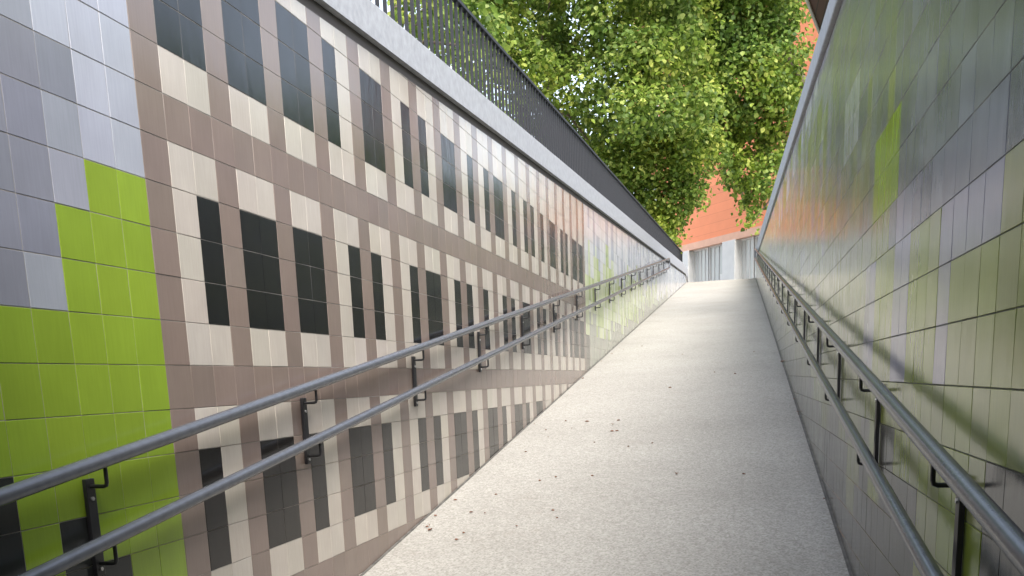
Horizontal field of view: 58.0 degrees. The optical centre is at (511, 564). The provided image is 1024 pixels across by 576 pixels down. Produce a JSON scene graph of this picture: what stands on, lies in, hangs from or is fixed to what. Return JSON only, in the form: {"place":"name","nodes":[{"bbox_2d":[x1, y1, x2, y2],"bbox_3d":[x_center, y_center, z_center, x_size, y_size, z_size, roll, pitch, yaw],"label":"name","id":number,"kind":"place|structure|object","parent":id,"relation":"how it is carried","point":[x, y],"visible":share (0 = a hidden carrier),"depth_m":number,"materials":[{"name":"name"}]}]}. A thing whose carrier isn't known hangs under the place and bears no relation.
{"place":"outdoors","nodes":[
{"label":"outdoors","id":0,"kind":"place"},
{"bbox_2d":[371,0,634,167],"label":"sky","id":1,"kind":"structure","parent":0,"point":[380,1],"materials":[{"name":"white"}]},
{"bbox_2d":[363,278,849,575],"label":"ramp","id":2,"kind":"structure","parent":0,"point":[711,425],"depth_m":6.38,"materials":[{"name":"concrete"}]},
{"bbox_2d":[0,0,687,575],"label":"tiled wall","id":3,"kind":"structure","parent":2,"relation":"on","point":[210,206],"depth_m":3.82,"materials":[{"name":"tile"}]},
{"bbox_2d":[0,258,669,575],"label":"handrail","id":4,"kind":"object","parent":3,"relation":"attached to","point":[96,546],"visible":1,"depth_m":3.38,"materials":[{"name":"metal"}]},
{"bbox_2d":[370,0,682,261],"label":"metal fence","id":5,"kind":"object","parent":3,"relation":"on","point":[566,143],"visible":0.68,"depth_m":9.04,"materials":[{"name":"grey metal"}]},
{"bbox_2d":[360,286,681,575],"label":"ramp joint","id":6,"kind":"object","parent":2,"relation":"on","point":[414,527],"visible":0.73,"depth_m":6.71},
{"bbox_2d":[755,278,852,575],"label":"ramp joint","id":7,"kind":"object","parent":2,"relation":"on","point":[834,524],"visible":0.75,"depth_m":6.01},
{"bbox_2d":[755,0,1023,575],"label":"tiled wall","id":8,"kind":"structure","parent":2,"relation":"on","point":[890,245],"depth_m":2.93,"materials":[{"name":"tile"}]},
{"bbox_2d":[754,248,1023,575],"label":"handrail","id":9,"kind":"object","parent":8,"relation":"attached to","point":[1003,530],"visible":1,"depth_m":2.50,"materials":[{"name":"metal"}]},
{"bbox_2d":[634,2,818,281],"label":"orange building","id":10,"kind":"structure","parent":0,"point":[719,245],"depth_m":43.53,"materials":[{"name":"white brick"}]},
{"bbox_2d":[693,247,708,281],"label":"curtain","id":11,"kind":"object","parent":10,"relation":"in","point":[700,256],"depth_m":45.76,"materials":[{"name":"white fabric"}]},
{"bbox_2d":[709,244,721,280],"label":"curtain","id":12,"kind":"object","parent":10,"relation":"in","point":[715,252],"depth_m":44.73,"materials":[{"name":"white fabric"}]},
{"bbox_2d":[740,236,754,278],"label":"curtain","id":13,"kind":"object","parent":10,"relation":"in","point":[747,245],"depth_m":42.59,"materials":[{"name":"white fabric"}]},
{"bbox_2d":[755,235,758,276],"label":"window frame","id":14,"kind":"structure","parent":10,"relation":"in","point":[756,237],"depth_m":41.90,"materials":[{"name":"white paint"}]},
{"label":"verge ground","id":15,"kind":"structure","parent":0,"visible":0},
{"bbox_2d":[805,0,828,33],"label":"brick building","id":16,"kind":"structure","parent":15,"relation":"on","point":[817,9],"depth_m":15.77,"materials":[{"name":"brick"}]},
{"label":"street paving","id":17,"kind":"structure","parent":0,"visible":0},
{"bbox_2d":[665,0,817,235],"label":"broadleaf tree","id":18,"kind":"object","parent":17,"relation":"on","point":[758,54],"visible":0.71,"depth_m":33.00,"materials":[{"name":"green plant"}]},
{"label":"verge ground","id":19,"kind":"structure","parent":0,"visible":0},
{"bbox_2d":[387,0,523,122],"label":"street tree","id":20,"kind":"object","parent":19,"relation":"on","point":[492,26],"visible":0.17,"depth_m":21.65,"materials":[{"name":"green plant"}]},
{"bbox_2d":[414,0,734,192],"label":"plane tree","id":21,"kind":"object","parent":19,"relation":"on","point":[640,58],"visible":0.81,"depth_m":29.77,"materials":[{"name":"green plant"}]},
{"bbox_2d":[574,114,719,253],"bbox_3d":[4.454,-12.995,32.546,5.565,5.612,3.012,1,12,14],"label":"young tree","id":22,"kind":"object","parent":19,"relation":"on","point":[676,188],"visible":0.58,"depth_m":31.86,"materials":[{"name":"green plant"}]}
]}

